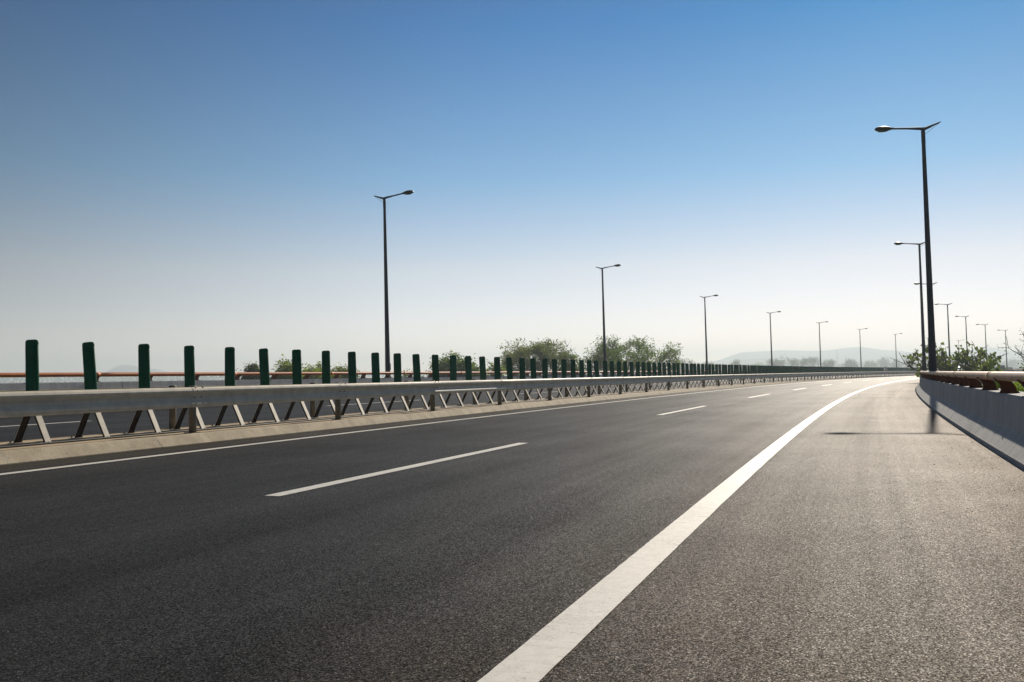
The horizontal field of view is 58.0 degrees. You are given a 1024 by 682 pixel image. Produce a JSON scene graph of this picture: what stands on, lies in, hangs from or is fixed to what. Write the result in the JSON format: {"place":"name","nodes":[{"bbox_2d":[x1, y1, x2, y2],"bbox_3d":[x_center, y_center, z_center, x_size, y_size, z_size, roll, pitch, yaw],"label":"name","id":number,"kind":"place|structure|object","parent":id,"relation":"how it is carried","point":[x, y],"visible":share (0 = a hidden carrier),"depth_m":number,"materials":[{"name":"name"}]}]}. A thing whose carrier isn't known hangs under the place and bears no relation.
{"place":"outdoors","nodes":[
{"label":"outdoors","id":0,"kind":"place"},
{"bbox_2d":[74,365,220,381],"bbox_3d":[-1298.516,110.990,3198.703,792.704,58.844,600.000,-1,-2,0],"label":"hills","id":1,"kind":"structure","parent":0,"point":[124,368],"depth_m":3048.18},
{"bbox_2d":[0,375,914,465],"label":"median ground","id":2,"kind":"structure","parent":0,"point":[111,434],"depth_m":16.22,"materials":[{"name":"concrete"}]},
{"bbox_2d":[10,339,50,443],"bbox_3d":[-6.412,0.679,12.366,0.720,1.400,0.150,-2,-2,21],"label":"anti glare post","id":3,"kind":"object","parent":2,"relation":"on","point":[32,363],"visible":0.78,"depth_m":12.35,"materials":[{"name":"paint"}]},
{"bbox_2d":[71,342,109,437],"bbox_3d":[-6.050,0.710,13.316,0.720,1.400,0.150,-2,-2,21],"label":"anti glare post","id":4,"kind":"object","parent":2,"relation":"on","point":[89,366],"visible":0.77,"depth_m":13.29,"materials":[{"name":"paint"}]},
{"bbox_2d":[122,344,160,433],"bbox_3d":[-5.677,0.741,14.290,0.720,1.400,0.150,-2,-3,21],"label":"anti glare post","id":5,"kind":"object","parent":2,"relation":"on","point":[144,364],"visible":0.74,"depth_m":14.28,"materials":[{"name":"paint"}]},
{"bbox_2d":[169,345,204,429],"bbox_3d":[-5.308,0.772,15.251,0.720,1.400,0.150,-2,-3,21],"label":"anti glare post","id":6,"kind":"object","parent":2,"relation":"on","point":[189,365],"visible":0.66,"depth_m":15.24,"materials":[{"name":"paint"}]},
{"bbox_2d":[212,347,247,425],"bbox_3d":[-4.942,0.803,16.199,0.720,1.400,0.150,-2,-2,21],"label":"anti glare post","id":7,"kind":"object","parent":2,"relation":"on","point":[229,366],"visible":0.71,"depth_m":16.18,"materials":[{"name":"paint"}]},
{"bbox_2d":[248,348,282,422],"bbox_3d":[-4.573,0.834,17.153,0.720,1.400,0.150,-2,-2,21],"label":"anti glare post","id":8,"kind":"object","parent":2,"relation":"on","point":[264,366],"visible":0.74,"depth_m":17.14,"materials":[{"name":"paint"}]},
{"bbox_2d":[281,349,310,420],"bbox_3d":[-4.203,0.865,18.108,0.720,1.400,0.150,-2,-2,21],"label":"anti glare post","id":9,"kind":"object","parent":2,"relation":"on","point":[296,368],"visible":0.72,"depth_m":18.09,"materials":[{"name":"paint"}]},
{"bbox_2d":[311,350,341,417],"bbox_3d":[-3.829,0.896,19.068,0.720,1.400,0.150,-2,-3,21],"label":"anti glare post","id":10,"kind":"object","parent":2,"relation":"on","point":[326,379],"visible":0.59,"depth_m":19.05,"materials":[{"name":"paint"}]},
{"bbox_2d":[341,352,365,415],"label":"anti glare post","id":11,"kind":"object","parent":2,"relation":"on","point":[352,377],"visible":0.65,"depth_m":20.03,"materials":[{"name":"paint"}]},
{"bbox_2d":[364,352,388,413],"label":"anti glare post","id":12,"kind":"object","parent":2,"relation":"on","point":[375,363],"visible":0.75,"depth_m":20.98,"materials":[{"name":"paint"}]},
{"bbox_2d":[383,353,411,411],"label":"anti glare post","id":13,"kind":"object","parent":2,"relation":"on","point":[397,367],"visible":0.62,"depth_m":21.91,"materials":[{"name":"paint"}]},
{"bbox_2d":[405,354,428,409],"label":"anti glare post","id":14,"kind":"object","parent":2,"relation":"on","point":[416,368],"visible":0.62,"depth_m":22.85,"materials":[{"name":"paint"}]},
{"bbox_2d":[423,355,447,408],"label":"anti glare post","id":15,"kind":"object","parent":2,"relation":"on","point":[435,367],"visible":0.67,"depth_m":23.82,"materials":[{"name":"paint"}]},
{"bbox_2d":[0,373,898,428],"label":"guardrail","id":16,"kind":"object","parent":2,"relation":"on","point":[172,417],"depth_m":18.95,"materials":[{"name":"metal"}]},
{"bbox_2d":[441,355,463,406],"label":"anti glare post","id":17,"kind":"object","parent":2,"relation":"on","point":[453,367],"visible":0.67,"depth_m":24.78,"materials":[{"name":"green plastic"}]},
{"bbox_2d":[0,371,917,432],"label":"guardrail","id":18,"kind":"object","parent":2,"relation":"on","point":[35,403],"visible":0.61,"depth_m":16.11,"materials":[{"name":"metal"}]},
{"bbox_2d":[457,356,481,405],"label":"anti glare post","id":19,"kind":"object","parent":2,"relation":"on","point":[468,368],"visible":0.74,"depth_m":25.74,"materials":[{"name":"paint"}]},
{"bbox_2d":[472,356,494,404],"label":"anti glare post","id":20,"kind":"object","parent":2,"relation":"on","point":[482,364],"visible":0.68,"depth_m":26.66,"materials":[{"name":"paint"}]},
{"bbox_2d":[488,357,506,402],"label":"anti glare post","id":21,"kind":"object","parent":2,"relation":"on","point":[497,374],"visible":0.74,"depth_m":27.63,"materials":[{"name":"paint"}]},
{"bbox_2d":[502,357,518,401],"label":"anti glare post","id":22,"kind":"object","parent":2,"relation":"on","point":[509,368],"visible":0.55,"depth_m":28.57,"materials":[{"name":"paint"}]},
{"bbox_2d":[512,358,530,400],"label":"anti glare post","id":23,"kind":"object","parent":2,"relation":"on","point":[522,367],"visible":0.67,"depth_m":29.54,"materials":[{"name":"paint"}]},
{"bbox_2d":[524,358,541,399],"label":"anti glare post","id":24,"kind":"object","parent":2,"relation":"on","point":[533,367],"visible":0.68,"depth_m":30.48,"materials":[{"name":"paint"}]},
{"bbox_2d":[535,359,554,398],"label":"anti glare post","id":25,"kind":"object","parent":2,"relation":"on","point":[544,368],"visible":0.71,"depth_m":31.46,"materials":[{"name":"paint"}]},
{"bbox_2d":[545,359,564,398],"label":"anti glare post","id":26,"kind":"object","parent":2,"relation":"on","point":[554,368],"visible":0.74,"depth_m":32.38,"materials":[{"name":"paint"}]},
{"bbox_2d":[555,359,571,397],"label":"anti glare post","id":27,"kind":"object","parent":2,"relation":"on","point":[564,367],"visible":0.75,"depth_m":33.30,"materials":[{"name":"paint"}]},
{"bbox_2d":[564,360,580,396],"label":"anti glare post","id":28,"kind":"object","parent":2,"relation":"on","point":[573,368],"visible":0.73,"depth_m":34.28,"materials":[{"name":"paint"}]},
{"bbox_2d":[573,360,590,395],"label":"anti glare post","id":29,"kind":"object","parent":2,"relation":"on","point":[581,368],"visible":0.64,"depth_m":35.23,"materials":[{"name":"paint"}]},
{"bbox_2d":[581,360,597,395],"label":"anti glare post","id":30,"kind":"object","parent":2,"relation":"on","point":[589,369],"visible":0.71,"depth_m":36.16,"materials":[{"name":"paint"}]},
{"bbox_2d":[590,360,604,394],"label":"anti glare post","id":31,"kind":"object","parent":2,"relation":"on","point":[596,369],"visible":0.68,"depth_m":37.10,"materials":[{"name":"paint"}]},
{"bbox_2d":[599,361,612,393],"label":"anti glare post","id":32,"kind":"object","parent":2,"relation":"on","point":[605,368],"visible":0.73,"depth_m":38.07,"materials":[{"name":"paint"}]},
{"bbox_2d":[605,361,618,393],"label":"anti glare post","id":33,"kind":"object","parent":2,"relation":"on","point":[611,363],"visible":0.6,"depth_m":39.00,"materials":[{"name":"paint"}]},
{"bbox_2d":[612,361,627,392],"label":"anti glare post","id":34,"kind":"object","parent":2,"relation":"on","point":[618,368],"visible":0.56,"depth_m":39.97,"materials":[{"name":"paint"}]},
{"bbox_2d":[622,361,631,391],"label":"anti glare post","id":35,"kind":"object","parent":2,"relation":"on","point":[625,370],"visible":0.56,"depth_m":40.91,"materials":[{"name":"paint"}]},
{"bbox_2d":[626,362,639,391],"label":"anti glare post","id":36,"kind":"object","parent":2,"relation":"on","point":[631,364],"visible":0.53,"depth_m":41.84,"materials":[{"name":"paint"}]},
{"bbox_2d":[632,362,643,391],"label":"anti glare post","id":37,"kind":"object","parent":2,"relation":"on","point":[637,369],"visible":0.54,"depth_m":42.78,"materials":[{"name":"paint"}]},
{"bbox_2d":[638,362,651,390],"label":"anti glare post","id":38,"kind":"object","parent":2,"relation":"on","point":[643,369],"visible":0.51,"depth_m":43.73,"materials":[{"name":"paint"}]},
{"bbox_2d":[642,362,654,390],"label":"anti glare post","id":39,"kind":"object","parent":2,"relation":"on","point":[648,368],"visible":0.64,"depth_m":44.69,"materials":[{"name":"paint"}]},
{"bbox_2d":[650,362,660,389],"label":"anti glare post","id":40,"kind":"object","parent":2,"relation":"on","point":[654,368],"visible":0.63,"depth_m":45.64,"materials":[{"name":"paint"}]},
{"bbox_2d":[653,362,664,389],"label":"anti glare post","id":41,"kind":"object","parent":2,"relation":"on","point":[659,369],"visible":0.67,"depth_m":46.57,"materials":[{"name":"paint"}]},
{"bbox_2d":[658,363,666,389],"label":"anti glare post","id":42,"kind":"object","parent":2,"relation":"on","point":[664,368],"visible":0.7,"depth_m":47.51,"materials":[{"name":"paint"}]},
{"bbox_2d":[665,363,674,388],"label":"anti glare post","id":43,"kind":"object","parent":2,"relation":"on","point":[669,369],"visible":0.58,"depth_m":48.43,"materials":[{"name":"paint"}]},
{"bbox_2d":[670,363,678,387],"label":"anti glare post","id":44,"kind":"object","parent":2,"relation":"on","point":[673,369],"visible":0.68,"depth_m":49.39,"materials":[{"name":"paint"}]},
{"bbox_2d":[672,363,683,388],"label":"anti glare post","id":45,"kind":"object","parent":2,"relation":"on","point":[678,368],"visible":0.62,"depth_m":50.31,"materials":[{"name":"paint"}]},
{"bbox_2d":[679,363,688,387],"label":"anti glare post","id":46,"kind":"object","parent":2,"relation":"on","point":[682,369],"visible":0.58,"depth_m":51.28,"materials":[{"name":"paint"}]},
{"bbox_2d":[681,363,691,387],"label":"anti glare post","id":47,"kind":"object","parent":2,"relation":"on","point":[686,369],"visible":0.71,"depth_m":52.21,"materials":[{"name":"paint"}]},
{"bbox_2d":[685,363,695,387],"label":"anti glare post","id":48,"kind":"object","parent":2,"relation":"on","point":[691,368],"visible":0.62,"depth_m":53.18,"materials":[{"name":"paint"}]},
{"bbox_2d":[692,364,699,386],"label":"anti glare post","id":49,"kind":"object","parent":2,"relation":"on","point":[694,370],"visible":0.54,"depth_m":54.05,"materials":[{"name":"paint"}]},
{"bbox_2d":[693,364,702,386],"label":"anti glare post","id":50,"kind":"object","parent":2,"relation":"on","point":[698,369],"visible":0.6,"depth_m":55.00,"materials":[{"name":"paint"}]},
{"bbox_2d":[697,364,706,386],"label":"anti glare post","id":51,"kind":"object","parent":2,"relation":"on","point":[702,369],"visible":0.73,"depth_m":55.97,"materials":[{"name":"paint"}]},
{"bbox_2d":[702,364,710,385],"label":"anti glare post","id":52,"kind":"object","parent":2,"relation":"on","point":[706,369],"visible":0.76,"depth_m":56.92,"materials":[{"name":"paint"}]},
{"bbox_2d":[706,364,714,385],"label":"anti glare post","id":53,"kind":"object","parent":2,"relation":"on","point":[709,369],"visible":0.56,"depth_m":57.82,"materials":[{"name":"paint"}]},
{"bbox_2d":[708,364,717,385],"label":"anti glare post","id":54,"kind":"object","parent":2,"relation":"on","point":[713,369],"visible":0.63,"depth_m":58.77,"materials":[{"name":"paint"}]},
{"bbox_2d":[711,364,720,385],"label":"anti glare post","id":55,"kind":"object","parent":2,"relation":"on","point":[716,369],"visible":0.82,"depth_m":59.70,"materials":[{"name":"paint"}]},
{"bbox_2d":[720,364,727,384],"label":"anti glare post","id":56,"kind":"object","parent":2,"relation":"on","point":[723,369],"visible":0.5,"depth_m":61.60,"materials":[{"name":"paint"}]},
{"bbox_2d":[0,374,914,441],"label":"road","id":57,"kind":"structure","parent":0,"point":[118,421],"depth_m":23.32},
{"bbox_2d":[0,381,734,426],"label":"lane marking","id":58,"kind":"object","parent":57,"relation":"on","point":[329,405],"visible":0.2,"depth_m":19.12,"materials":[{"name":"paint"}]},
{"bbox_2d":[0,368,1021,389],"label":"parapet","id":59,"kind":"structure","parent":57,"relation":"on","point":[119,384],"depth_m":31.79,"materials":[{"name":"metal"}]},
{"bbox_2d":[375,190,413,377],"bbox_3d":[-5.419,-2.622,42.888,2.106,8.628,0.350,-2,-2,23],"label":"street lamp","id":60,"kind":"object","parent":59,"relation":"on","point":[387,343],"visible":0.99,"depth_m":42.98,"materials":[{"name":"metal"}]},
{"bbox_2d":[596,264,620,360],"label":"street lamp","id":61,"kind":"object","parent":59,"relation":"on","point":[604,338],"visible":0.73,"depth_m":72.72,"materials":[{"name":"metal"}]},
{"bbox_2d":[700,294,717,363],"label":"street lamp","id":62,"kind":"object","parent":59,"relation":"on","point":[706,329],"visible":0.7,"depth_m":101.97,"materials":[{"name":"metal"}]},
{"bbox_2d":[766,311,780,365],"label":"street lamp","id":63,"kind":"object","parent":59,"relation":"on","point":[771,337],"visible":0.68,"depth_m":130.66,"materials":[{"name":"metal"}]},
{"bbox_2d":[816,321,827,366],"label":"street lamp","id":64,"kind":"object","parent":59,"relation":"on","point":[819,341],"visible":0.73,"depth_m":158.80,"materials":[{"name":"metal"}]},
{"bbox_2d":[858,328,867,366],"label":"street lamp","id":65,"kind":"object","parent":59,"relation":"on","point":[860,348],"visible":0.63,"depth_m":186.24,"materials":[{"name":"metal"}]},
{"bbox_2d":[0,376,1023,681],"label":"road","id":66,"kind":"structure","parent":0,"point":[852,538],"depth_m":5.15,"materials":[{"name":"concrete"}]},
{"bbox_2d":[0,376,898,474],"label":"edge line","id":67,"kind":"object","parent":66,"relation":"on","point":[289,439],"visible":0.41,"depth_m":13.63,"materials":[{"name":"paint"}]},
{"bbox_2d":[265,380,866,495],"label":"lane marking","id":68,"kind":"object","parent":66,"relation":"on","point":[366,475],"visible":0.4,"depth_m":9.56,"materials":[{"name":"paint"}]},
{"bbox_2d":[477,378,918,681],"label":"edge line","id":69,"kind":"object","parent":66,"relation":"on","point":[541,653],"visible":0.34,"depth_m":4.13,"materials":[{"name":"paint"}]},
{"bbox_2d":[0,0,1023,381],"label":"sky","id":70,"kind":"structure","parent":0,"point":[205,175],"materials":[{"name":"blue"}]},
{"bbox_2d":[680,357,1023,370],"bbox_3d":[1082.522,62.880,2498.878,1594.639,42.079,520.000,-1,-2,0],"label":"hills","id":71,"kind":"structure","parent":0,"point":[753,361],"depth_m":2405.98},
{"bbox_2d":[696,347,1023,364],"bbox_3d":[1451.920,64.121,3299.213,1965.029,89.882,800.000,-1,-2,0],"label":"hills","id":72,"kind":"structure","parent":0,"point":[854,353],"depth_m":3137.23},
{"label":"ground","id":73,"kind":"structure","parent":0,"visible":0},
{"bbox_2d":[237,361,270,379],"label":"broadleaf tree","id":74,"kind":"object","parent":73,"relation":"on","point":[253,367],"visible":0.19,"depth_m":91.44,"materials":[{"name":"green plant"}]},
{"bbox_2d":[271,354,305,378],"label":"shrub","id":75,"kind":"object","parent":73,"relation":"on","point":[283,367],"visible":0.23,"depth_m":87.42,"materials":[{"name":"green plant"}]},
{"bbox_2d":[302,360,341,378],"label":"slender tree","id":76,"kind":"object","parent":73,"relation":"on","point":[318,368],"visible":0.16,"depth_m":94.66,"materials":[{"name":"green plant"}]},
{"bbox_2d":[331,362,359,377],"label":"slender tree","id":77,"kind":"object","parent":73,"relation":"on","point":[341,369],"visible":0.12,"depth_m":98.94,"materials":[{"name":"green plant"}]},
{"bbox_2d":[421,349,487,376],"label":"broadleaf tree","id":78,"kind":"object","parent":73,"relation":"on","point":[444,364],"visible":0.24,"depth_m":106.75,"materials":[{"name":"green plant"}]},
{"bbox_2d":[486,359,506,375],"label":"shrub","id":79,"kind":"object","parent":73,"relation":"on","point":[490,368],"visible":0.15,"depth_m":103.83,"materials":[{"name":"green plant"}]},
{"bbox_2d":[0,360,1023,382],"bbox_3d":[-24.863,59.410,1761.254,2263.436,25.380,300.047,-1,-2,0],"label":"distant wood","id":80,"kind":"object","parent":73,"relation":"on","point":[114,379],"visible":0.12,"depth_m":1762.51,"materials":[{"name":"green plant"}]},
{"bbox_2d":[489,337,574,375],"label":"sparse tree","id":81,"kind":"object","parent":73,"relation":"on","point":[540,351],"visible":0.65,"depth_m":119.78,"materials":[{"name":"green plant"}]},
{"bbox_2d":[549,349,586,374],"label":"broadleaf tree","id":82,"kind":"object","parent":73,"relation":"on","point":[572,357],"visible":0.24,"depth_m":117.36,"materials":[{"name":"green plant"}]},
{"bbox_2d":[574,334,684,374],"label":"sparse tree","id":83,"kind":"object","parent":73,"relation":"on","point":[614,355],"visible":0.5,"depth_m":128.28,"materials":[{"name":"green plant"}]},
{"bbox_2d":[676,358,700,372],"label":"distant tree","id":84,"kind":"object","parent":73,"relation":"on","point":[682,361],"visible":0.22,"depth_m":646.48,"materials":[{"name":"green plant"}]},
{"bbox_2d":[730,358,740,370],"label":"distant tree","id":85,"kind":"object","parent":73,"relation":"on","point":[735,363],"visible":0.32,"depth_m":781.77,"materials":[{"name":"green plant"}]},
{"bbox_2d":[766,357,782,365],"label":"distant tree","id":86,"kind":"object","parent":73,"relation":"on","point":[777,363],"visible":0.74,"depth_m":793.88,"materials":[{"name":"green plant"}]},
{"bbox_2d":[785,357,808,365],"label":"distant tree","id":87,"kind":"object","parent":73,"relation":"on","point":[793,362],"visible":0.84,"depth_m":805.41,"materials":[{"name":"green plant"}]},
{"bbox_2d":[800,356,828,366],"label":"distant tree","id":88,"kind":"object","parent":73,"relation":"on","point":[812,362],"visible":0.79,"depth_m":817.80,"materials":[{"name":"green plant"}]},
{"bbox_2d":[822,358,837,366],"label":"distant tree","id":89,"kind":"object","parent":73,"relation":"on","point":[831,363],"visible":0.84,"depth_m":829.04,"materials":[{"name":"green plant"}]},
{"bbox_2d":[839,357,858,366],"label":"distant tree","id":90,"kind":"object","parent":73,"relation":"on","point":[853,363],"visible":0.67,"depth_m":942.59,"materials":[{"name":"green plant"}]},
{"bbox_2d":[863,360,877,366],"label":"distant tree","id":91,"kind":"object","parent":73,"relation":"on","point":[868,364],"visible":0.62,"depth_m":1023.89,"materials":[{"name":"green plant"}]},
{"bbox_2d":[875,357,891,368],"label":"distant tree","id":92,"kind":"object","parent":73,"relation":"on","point":[883,362],"visible":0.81,"depth_m":1132.26,"materials":[{"name":"green plant"}]},
{"bbox_2d":[888,359,902,366],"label":"distant tree","id":93,"kind":"object","parent":73,"relation":"on","point":[894,362],"visible":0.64,"depth_m":1078.63,"materials":[{"name":"green plant"}]},
{"bbox_2d":[893,341,1007,376],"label":"broadleaf shrub","id":94,"kind":"object","parent":73,"relation":"on","point":[957,361],"visible":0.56,"depth_m":69.29,"materials":[{"name":"green plant"}]},
{"bbox_2d":[973,354,1005,383],"bbox_3d":[31.877,3.193,61.814,1.763,4.593,2.558,-1,-2,0],"label":"shrub","id":95,"kind":"object","parent":73,"relation":"on","point":[983,366],"visible":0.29,"depth_m":61.46,"materials":[{"name":"green plant"}]},
{"bbox_2d":[997,331,1023,371],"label":"twiggy tree","id":96,"kind":"object","parent":73,"relation":"on","point":[1021,354],"visible":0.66,"depth_m":61.11,"materials":[{"name":"green plant"}]},
{"bbox_2d":[1000,357,1021,367],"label":"distant tree","id":97,"kind":"object","parent":73,"relation":"on","point":[1012,362],"visible":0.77,"depth_m":1238.82,"materials":[{"name":"green plant"}]},
{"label":"embankment","id":98,"kind":"structure","parent":0,"visible":0},
{"bbox_2d":[916,369,1023,471],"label":"parapet","id":99,"kind":"structure","parent":98,"relation":"on","point":[989,414],"depth_m":13.42,"materials":[{"name":"concrete"}]},
{"bbox_2d":[875,121,940,378],"bbox_3d":[13.754,-3.092,31.747,2.106,8.838,0.350,-2,-2,22],"label":"street lamp","id":100,"kind":"object","parent":99,"relation":"on","point":[932,363],"visible":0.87,"depth_m":31.50,"materials":[{"name":"metal"}]},
{"bbox_2d":[894,242,926,370],"bbox_3d":[26.416,-2.170,60.767,2.106,8.838,0.350,-2,-2,25],"label":"street lamp","id":101,"kind":"object","parent":99,"relation":"on","point":[922,322],"visible":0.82,"depth_m":60.50,"materials":[{"name":"metal"}]},
{"bbox_2d":[935,303,951,363],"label":"street lamp","id":102,"kind":"object","parent":99,"relation":"on","point":[948,329],"visible":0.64,"depth_m":117.05,"materials":[{"name":"metal"}]},
{"bbox_2d":[955,315,969,351],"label":"street lamp","id":103,"kind":"object","parent":99,"relation":"on","point":[966,329],"visible":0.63,"depth_m":144.52,"materials":[{"name":"metal"}]},
{"bbox_2d":[998,330,1007,370],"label":"street lamp","id":104,"kind":"object","parent":99,"relation":"on","point":[1006,351],"visible":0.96,"depth_m":197.44,"materials":[{"name":"metal"}]},
{"bbox_2d":[1011,381,1023,391],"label":"shrub","id":105,"kind":"object","parent":98,"relation":"on","point":[1021,388],"visible":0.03,"depth_m":17.05,"materials":[{"name":"green plant"}]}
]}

